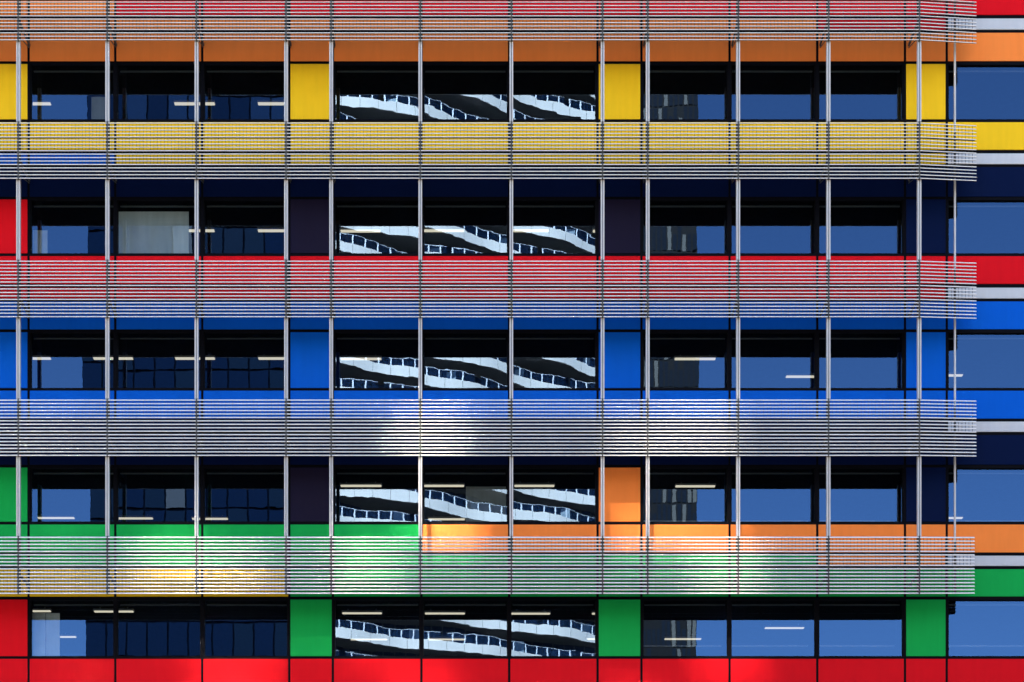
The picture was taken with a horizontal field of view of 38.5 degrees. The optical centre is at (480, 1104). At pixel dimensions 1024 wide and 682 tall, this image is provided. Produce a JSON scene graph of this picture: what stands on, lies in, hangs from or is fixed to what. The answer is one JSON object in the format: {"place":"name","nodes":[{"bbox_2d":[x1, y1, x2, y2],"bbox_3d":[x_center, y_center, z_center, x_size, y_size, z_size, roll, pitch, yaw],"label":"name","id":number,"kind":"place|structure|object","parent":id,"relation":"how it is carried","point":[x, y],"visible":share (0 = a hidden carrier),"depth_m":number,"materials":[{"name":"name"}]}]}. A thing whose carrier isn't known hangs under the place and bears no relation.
{"place":"outdoors","nodes":[
{"label":"outdoors","id":0,"kind":"place"},
{"bbox_3d":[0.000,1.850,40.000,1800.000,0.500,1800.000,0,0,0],"label":"ground","id":1,"kind":"structure","parent":0,"visible":0},
{"bbox_2d":[0,0,1023,681],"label":"office building","id":2,"kind":"structure","parent":1,"relation":"on","point":[762,196],"depth_m":40.00,"materials":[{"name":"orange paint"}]},
{"bbox_2d":[33,230,47,252],"bbox_3d":[-12.213,-23.872,40.510,0.455,0.642,0.020,0,0,0],"label":"curtain","id":3,"kind":"object","parent":2,"relation":"attached to","point":[40,241],"visible":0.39,"depth_m":40.50,"materials":[{"name":"fabric"}]},
{"bbox_2d":[33,100,51,104],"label":"ceiling lamp","id":4,"kind":"object","parent":2,"relation":"attached to","point":[42,102],"visible":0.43,"depth_m":41.87,"materials":[{"name":"grey"}]},
{"bbox_2d":[33,355,51,359],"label":"ceiling lamp","id":5,"kind":"object","parent":2,"relation":"attached to","point":[42,357],"visible":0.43,"depth_m":41.81,"materials":[{"name":"grey plastic"}]},
{"bbox_2d":[33,608,51,611],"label":"ceiling lamp","id":6,"kind":"object","parent":2,"relation":"attached to","point":[42,609],"visible":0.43,"depth_m":41.56,"materials":[{"name":"grey plastic"}]},
{"bbox_2d":[32,613,59,655],"bbox_3d":[-11.984,-12.942,40.310,0.789,1.184,0.020,0,0,0],"label":"roller blind","id":7,"kind":"object","parent":2,"relation":"attached to","point":[45,634],"visible":1,"depth_m":40.30,"materials":[{"name":"fabric"}]},
{"bbox_2d":[37,514,75,518],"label":"ceiling lamp","id":8,"kind":"object","parent":2,"relation":"attached to","point":[43,516],"visible":1,"depth_m":43.96,"materials":[{"name":"grey plastic"}]},
{"bbox_2d":[60,633,76,637],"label":"ceiling lamp","id":9,"kind":"object","parent":2,"relation":"attached to","point":[65,635],"visible":0.86,"depth_m":43.86,"materials":[{"name":"grey plastic"}]},
{"bbox_2d":[30,65,113,118],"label":"window","id":10,"kind":"structure","parent":2,"relation":"in","point":[30,65],"depth_m":40.06,"materials":[{"name":"black"}]},
{"bbox_2d":[30,200,113,252],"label":"window","id":11,"kind":"structure","parent":2,"relation":"in","point":[30,200],"depth_m":40.06,"materials":[{"name":"black metal"}]},
{"bbox_2d":[30,333,113,387],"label":"window","id":12,"kind":"structure","parent":2,"relation":"in","point":[30,333],"depth_m":40.06,"materials":[{"name":"black"}]},
{"bbox_2d":[30,468,113,521],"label":"window","id":13,"kind":"structure","parent":2,"relation":"in","point":[30,468],"depth_m":40.06,"materials":[{"name":"black metal"}]},
{"bbox_2d":[30,600,113,655],"bbox_3d":[-11.171,-13.039,40.110,2.295,1.618,0.160,0,0,0],"label":"window","id":14,"kind":"structure","parent":2,"relation":"in","point":[30,600],"depth_m":40.06,"materials":[{"name":"black"}]},
{"bbox_2d":[91,97,104,118],"bbox_3d":[-10.594,-27.638,40.610,0.409,0.620,0.020,0,0,0],"label":"display board","id":15,"kind":"object","parent":2,"relation":"attached to","point":[97,107],"visible":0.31,"depth_m":40.60,"materials":[{"name":"grey fabric"}]},
{"bbox_2d":[92,354,133,359],"bbox_3d":[-10.507,-21.386,41.857,1.161,0.131,0.140,0,0,0],"label":"ceiling lamp","id":16,"kind":"object","parent":2,"relation":"attached to","point":[121,357],"visible":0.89,"depth_m":41.81,"materials":[{"name":"grey plastic"}]},
{"bbox_2d":[93,607,134,612],"bbox_3d":[-10.436,-14.082,41.647,1.144,0.131,0.140,0,0,0],"label":"ceiling lamp","id":17,"kind":"object","parent":2,"relation":"attached to","point":[100,610],"visible":0.86,"depth_m":41.61,"materials":[{"name":"grey plastic"}]},
{"bbox_2d":[119,514,153,518],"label":"ceiling lamp","id":18,"kind":"object","parent":2,"relation":"attached to","point":[136,517],"visible":0.82,"depth_m":43.99,"materials":[{"name":"grey"}]},
{"bbox_2d":[119,212,188,252],"bbox_3d":[-9.042,-24.027,40.360,1.987,1.174,0.020,0,0,0],"label":"roller blind","id":19,"kind":"object","parent":2,"relation":"attached to","point":[153,232],"visible":1,"depth_m":40.35,"materials":[{"name":"fabric"}]},
{"bbox_2d":[117,65,200,118],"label":"window","id":20,"kind":"structure","parent":2,"relation":"in","point":[117,65],"depth_m":40.11,"materials":[{"name":"black metal"}]},
{"bbox_2d":[117,200,200,252],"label":"window","id":21,"kind":"structure","parent":2,"relation":"in","point":[117,200],"depth_m":40.11,"materials":[{"name":"black metal"}]},
{"bbox_2d":[117,333,200,387],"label":"window","id":22,"kind":"structure","parent":2,"relation":"in","point":[117,333],"depth_m":40.11,"materials":[{"name":"black"}]},
{"bbox_2d":[117,468,200,521],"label":"window","id":23,"kind":"structure","parent":2,"relation":"in","point":[117,468],"depth_m":40.11,"materials":[{"name":"black"}]},
{"bbox_2d":[117,600,200,655],"bbox_3d":[-8.798,-13.039,40.110,2.302,1.618,0.160,0,0,0],"label":"window","id":24,"kind":"structure","parent":2,"relation":"in","point":[117,600],"depth_m":40.11,"materials":[{"name":"black"}]},
{"bbox_2d":[173,99,215,104],"bbox_3d":[-8.193,-28.713,41.924,1.187,0.131,0.140,0,0,0],"label":"ceiling lamp","id":25,"kind":"object","parent":2,"relation":"attached to","point":[191,102],"visible":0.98,"depth_m":41.87,"materials":[{"name":"grey plastic"}]},
{"bbox_2d":[174,355,215,359],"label":"ceiling lamp","id":26,"kind":"object","parent":2,"relation":"attached to","point":[192,357],"visible":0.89,"depth_m":41.81,"materials":[{"name":"grey"}]},
{"bbox_2d":[189,226,214,231],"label":"ceiling lamp","id":27,"kind":"object","parent":2,"relation":"attached to","point":[207,229],"visible":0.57,"depth_m":41.76,"materials":[{"name":"grey plastic"}]},
{"bbox_2d":[191,515,228,519],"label":"ceiling lamp","id":28,"kind":"object","parent":2,"relation":"attached to","point":[222,517],"visible":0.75,"depth_m":44.02,"materials":[{"name":"grey plastic"}]},
{"bbox_2d":[204,65,283,118],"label":"window","id":29,"kind":"structure","parent":2,"relation":"in","point":[204,65],"depth_m":40.15,"materials":[{"name":"black metal"}]},
{"bbox_2d":[204,200,283,252],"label":"window","id":30,"kind":"structure","parent":2,"relation":"in","point":[204,200],"depth_m":40.15,"materials":[{"name":"black metal"}]},
{"bbox_2d":[204,333,283,387],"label":"window","id":31,"kind":"structure","parent":2,"relation":"in","point":[204,333],"depth_m":40.15,"materials":[{"name":"black"}]},
{"bbox_2d":[204,468,283,521],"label":"window","id":32,"kind":"structure","parent":2,"relation":"in","point":[204,468],"depth_m":40.15,"materials":[{"name":"black metal"}]},
{"bbox_2d":[204,600,287,655],"bbox_3d":[-6.422,-13.039,40.110,2.304,1.618,0.160,0,0,0],"label":"window","id":33,"kind":"structure","parent":2,"relation":"in","point":[204,600],"depth_m":40.15,"materials":[{"name":"black"}]},
{"bbox_2d":[257,99,283,104],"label":"ceiling lamp","id":34,"kind":"object","parent":2,"relation":"attached to","point":[270,102],"visible":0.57,"depth_m":41.87,"materials":[{"name":"grey"}]},
{"bbox_2d":[257,226,283,231],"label":"ceiling lamp","id":35,"kind":"object","parent":2,"relation":"attached to","point":[270,229],"visible":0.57,"depth_m":41.76,"materials":[{"name":"grey plastic"}]},
{"bbox_2d":[257,354,283,359],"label":"ceiling lamp","id":36,"kind":"object","parent":2,"relation":"attached to","point":[270,357],"visible":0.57,"depth_m":41.81,"materials":[{"name":"grey plastic"}]},
{"bbox_2d":[340,227,380,232],"bbox_3d":[-3.434,-25.013,41.834,1.173,0.131,0.140,0,0,0],"label":"ceiling lamp","id":37,"kind":"object","parent":2,"relation":"attached to","point":[360,230],"visible":1,"depth_m":41.78,"materials":[{"name":"grey plastic"}]},
{"bbox_2d":[340,355,381,359],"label":"ceiling lamp","id":38,"kind":"object","parent":2,"relation":"attached to","point":[346,357],"visible":1,"depth_m":41.83,"materials":[{"name":"grey"}]},
{"bbox_2d":[340,482,381,486],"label":"ceiling lamp","id":39,"kind":"object","parent":2,"relation":"attached to","point":[346,484],"visible":1,"depth_m":41.67,"materials":[{"name":"grey plastic"}]},
{"bbox_2d":[342,610,382,613],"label":"ceiling lamp","id":40,"kind":"object","parent":2,"relation":"attached to","point":[362,612],"visible":1,"depth_m":41.74,"materials":[{"name":"grey plastic"}]},
{"bbox_2d":[350,635,387,639],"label":"ceiling lamp","id":41,"kind":"object","parent":2,"relation":"attached to","point":[368,638],"visible":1,"depth_m":44.09,"materials":[{"name":"grey plastic"}]},
{"bbox_2d":[334,65,417,118],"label":"window","id":42,"kind":"structure","parent":2,"relation":"in","point":[334,65],"depth_m":40.15,"materials":[{"name":"black metal"}]},
{"bbox_2d":[334,200,417,252],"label":"window","id":43,"kind":"structure","parent":2,"relation":"in","point":[334,200],"depth_m":40.15,"materials":[{"name":"black metal"}]},
{"bbox_2d":[334,333,417,387],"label":"window","id":44,"kind":"structure","parent":2,"relation":"in","point":[334,333],"depth_m":40.15,"materials":[{"name":"black"}]},
{"bbox_2d":[334,468,417,521],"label":"window","id":45,"kind":"structure","parent":2,"relation":"in","point":[334,468],"depth_m":40.10,"materials":[{"name":"black metal"}]},
{"bbox_2d":[334,600,419,655],"bbox_3d":[-2.832,-13.039,40.110,2.346,1.618,0.160,0,0,0],"label":"window","id":46,"kind":"structure","parent":2,"relation":"in","point":[334,600],"depth_m":40.10,"materials":[{"name":"black"}]},
{"bbox_2d":[424,226,464,231],"bbox_3d":[-1.042,-25.013,41.813,1.184,0.131,0.140,0,0,0],"label":"ceiling lamp","id":47,"kind":"object","parent":2,"relation":"attached to","point":[444,229],"visible":0.91,"depth_m":41.76,"materials":[{"name":"grey plastic"}]},
{"bbox_2d":[424,609,464,614],"bbox_3d":[-1.024,-14.082,41.812,1.172,0.131,0.140,0,0,0],"label":"ceiling lamp","id":48,"kind":"object","parent":2,"relation":"attached to","point":[430,612],"visible":1,"depth_m":41.78,"materials":[{"name":"grey plastic"}]},
{"bbox_2d":[424,482,464,486],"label":"ceiling lamp","id":49,"kind":"object","parent":2,"relation":"attached to","point":[458,484],"visible":0.91,"depth_m":41.67,"materials":[{"name":"grey plastic"}]},
{"bbox_2d":[428,515,464,519],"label":"ceiling lamp","id":50,"kind":"object","parent":2,"relation":"attached to","point":[433,517],"visible":1,"depth_m":44.05,"materials":[{"name":"grey plastic"}]},
{"bbox_2d":[428,635,464,639],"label":"ceiling lamp","id":51,"kind":"object","parent":2,"relation":"attached to","point":[446,638],"visible":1,"depth_m":44.09,"materials":[{"name":"grey plastic"}]},
{"bbox_2d":[423,65,507,118],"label":"window","id":52,"kind":"structure","parent":2,"relation":"in","point":[423,65],"depth_m":40.15,"materials":[{"name":"black"}]},
{"bbox_2d":[423,200,507,252],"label":"window","id":53,"kind":"structure","parent":2,"relation":"in","point":[423,200],"depth_m":40.15,"materials":[{"name":"black"}]},
{"bbox_2d":[423,333,507,387],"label":"window","id":54,"kind":"structure","parent":2,"relation":"in","point":[423,333],"depth_m":40.15,"materials":[{"name":"black"}]},
{"bbox_2d":[423,468,507,521],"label":"window","id":55,"kind":"structure","parent":2,"relation":"in","point":[423,468],"depth_m":40.03,"materials":[{"name":"black metal"}]},
{"bbox_2d":[423,600,507,655],"bbox_3d":[-0.423,-13.039,40.110,2.325,1.618,0.160,0,0,0],"label":"window","id":56,"kind":"structure","parent":2,"relation":"in","point":[423,600],"depth_m":40.15,"materials":[{"name":"black"}]},
{"bbox_2d":[466,487,505,521],"bbox_3d":[0.141,-16.722,40.810,1.116,1.011,0.020,0,0,0],"label":"partition","id":57,"kind":"object","parent":2,"relation":"in","point":[485,504],"visible":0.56,"depth_m":40.80,"materials":[{"name":"glass"}]},
{"bbox_2d":[511,609,550,614],"bbox_3d":[1.421,-14.082,41.826,1.148,0.131,0.140,0,0,0],"label":"ceiling lamp","id":58,"kind":"object","parent":2,"relation":"attached to","point":[516,612],"visible":0.91,"depth_m":41.78,"materials":[{"name":"grey"}]},
{"bbox_2d":[513,226,549,231],"bbox_3d":[1.367,-25.013,41.813,1.184,0.131,0.140,0,0,0],"label":"ceiling lamp","id":59,"kind":"object","parent":2,"relation":"attached to","point":[530,229],"visible":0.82,"depth_m":41.76,"materials":[{"name":"grey plastic"}]},
{"bbox_2d":[514,482,554,486],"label":"ceiling lamp","id":60,"kind":"object","parent":2,"relation":"attached to","point":[520,484],"visible":1,"depth_m":41.67,"materials":[{"name":"grey plastic"}]},
{"bbox_2d":[513,65,595,118],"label":"window","id":61,"kind":"structure","parent":2,"relation":"in","point":[595,65],"depth_m":40.15,"materials":[{"name":"black metal"}]},
{"bbox_2d":[513,200,595,252],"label":"window","id":62,"kind":"structure","parent":2,"relation":"in","point":[595,200],"depth_m":40.15,"materials":[{"name":"black metal"}]},
{"bbox_2d":[513,333,595,387],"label":"window","id":63,"kind":"structure","parent":2,"relation":"in","point":[595,333],"depth_m":40.15,"materials":[{"name":"black metal"}]},
{"bbox_2d":[513,468,595,521],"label":"window","id":64,"kind":"structure","parent":2,"relation":"in","point":[595,468],"depth_m":40.15,"materials":[{"name":"black"}]},
{"bbox_2d":[513,600,595,655],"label":"window","id":65,"kind":"structure","parent":2,"relation":"in","point":[595,600],"depth_m":40.15,"materials":[{"name":"black metal"}]},
{"bbox_2d":[586,635,594,639],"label":"ceiling lamp","id":66,"kind":"object","parent":2,"relation":"attached to","point":[592,637],"visible":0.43,"depth_m":44.05,"materials":[{"name":"grey"}]},
{"bbox_2d":[664,635,701,639],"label":"ceiling lamp","id":67,"kind":"object","parent":2,"relation":"attached to","point":[695,637],"visible":1,"depth_m":44.05,"materials":[{"name":"grey plastic"}]},
{"bbox_2d":[643,65,727,118],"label":"window","id":68,"kind":"structure","parent":2,"relation":"in","point":[643,65],"depth_m":40.15,"materials":[{"name":"black metal"}]},
{"bbox_2d":[643,200,727,252],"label":"window","id":69,"kind":"structure","parent":2,"relation":"in","point":[643,200],"depth_m":40.15,"materials":[{"name":"black"}]},
{"bbox_2d":[643,333,727,387],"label":"window","id":70,"kind":"structure","parent":2,"relation":"in","point":[643,333],"depth_m":40.15,"materials":[{"name":"black"}]},
{"bbox_2d":[643,468,727,521],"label":"window","id":71,"kind":"structure","parent":2,"relation":"in","point":[643,468],"depth_m":40.15,"materials":[{"name":"black"}]},
{"bbox_2d":[643,600,727,655],"bbox_3d":[5.593,-13.039,40.335,2.334,1.618,0.610,0,0,0],"label":"window","id":72,"kind":"structure","parent":2,"relation":"in","point":[643,600],"depth_m":40.15,"materials":[{"name":"black"}]},
{"bbox_2d":[674,355,715,359],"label":"ceiling lamp","id":73,"kind":"object","parent":2,"relation":"attached to","point":[680,357],"visible":1,"depth_m":41.83,"materials":[{"name":"grey"}]},
{"bbox_2d":[675,482,715,486],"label":"ceiling lamp","id":74,"kind":"object","parent":2,"relation":"attached to","point":[681,484],"visible":1,"depth_m":41.70,"materials":[{"name":"grey plastic"}]},
{"bbox_2d":[731,65,815,118],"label":"window","id":75,"kind":"structure","parent":2,"relation":"in","point":[731,65],"depth_m":40.06,"materials":[{"name":"black metal"}]},
{"bbox_2d":[731,200,815,252],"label":"window","id":76,"kind":"structure","parent":2,"relation":"in","point":[731,200],"depth_m":40.06,"materials":[{"name":"black"}]},
{"bbox_2d":[731,333,815,387],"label":"window","id":77,"kind":"structure","parent":2,"relation":"in","point":[731,333],"depth_m":40.06,"materials":[{"name":"black metal"}]},
{"bbox_2d":[731,468,815,521],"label":"window","id":78,"kind":"structure","parent":2,"relation":"in","point":[731,468],"depth_m":40.06,"materials":[{"name":"black"}]},
{"bbox_2d":[731,600,815,655],"bbox_3d":[7.995,-13.039,40.335,2.323,1.618,0.610,0,0,0],"label":"window","id":79,"kind":"structure","parent":2,"relation":"in","point":[731,600],"depth_m":40.15,"materials":[{"name":"black"}]},
{"bbox_2d":[764,624,804,628],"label":"ceiling lamp","id":80,"kind":"object","parent":2,"relation":"attached to","point":[770,626],"visible":1,"depth_m":43.04,"materials":[{"name":"grey plastic"}]},
{"bbox_2d":[785,372,813,377],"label":"ceiling lamp","id":81,"kind":"object","parent":2,"relation":"attached to","point":[791,375],"visible":0.82,"depth_m":42.87,"materials":[{"name":"grey"}]},
{"bbox_2d":[819,65,902,118],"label":"window","id":82,"kind":"structure","parent":2,"relation":"in","point":[902,65],"depth_m":40.15,"materials":[{"name":"black metal"}]},
{"bbox_2d":[819,200,902,252],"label":"window","id":83,"kind":"structure","parent":2,"relation":"in","point":[902,200],"depth_m":40.15,"materials":[{"name":"black metal"}]},
{"bbox_2d":[819,333,902,387],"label":"window","id":84,"kind":"structure","parent":2,"relation":"in","point":[902,333],"depth_m":40.15,"materials":[{"name":"black"}]},
{"bbox_2d":[819,468,902,521],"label":"window","id":85,"kind":"structure","parent":2,"relation":"in","point":[902,468],"depth_m":40.15,"materials":[{"name":"black"}]},
{"bbox_2d":[819,600,902,655],"bbox_3d":[10.392,-13.039,40.335,2.323,1.618,0.610,0,0,0],"label":"window","id":86,"kind":"structure","parent":2,"relation":"in","point":[902,600],"depth_m":40.15,"materials":[{"name":"black metal"}]},
{"bbox_2d":[949,372,963,376],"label":"ceiling lamp","id":87,"kind":"object","parent":2,"relation":"attached to","point":[958,374],"visible":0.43,"depth_m":42.78,"materials":[{"name":"grey plastic"}]},
{"bbox_2d":[949,514,963,518],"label":"ceiling lamp","id":88,"kind":"object","parent":2,"relation":"attached to","point":[957,516],"visible":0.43,"depth_m":43.94,"materials":[{"name":"grey"}]},
{"bbox_2d":[948,65,1023,118],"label":"window","id":89,"kind":"structure","parent":2,"relation":"in","point":[948,65],"depth_m":40.15,"materials":[{"name":"black"}]},
{"bbox_2d":[948,200,1023,252],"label":"window","id":90,"kind":"structure","parent":2,"relation":"in","point":[948,200],"depth_m":40.15,"materials":[{"name":"black"}]},
{"bbox_2d":[948,333,1023,387],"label":"window","id":91,"kind":"structure","parent":2,"relation":"in","point":[948,333],"depth_m":40.15,"materials":[{"name":"black metal"}]},
{"bbox_2d":[948,468,1023,521],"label":"window","id":92,"kind":"structure","parent":2,"relation":"in","point":[948,468],"depth_m":40.15,"materials":[{"name":"black"}]},
{"bbox_2d":[948,600,1023,655],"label":"window","id":93,"kind":"structure","parent":2,"relation":"in","point":[948,600],"depth_m":40.17,"materials":[{"name":"black"}]}
]}

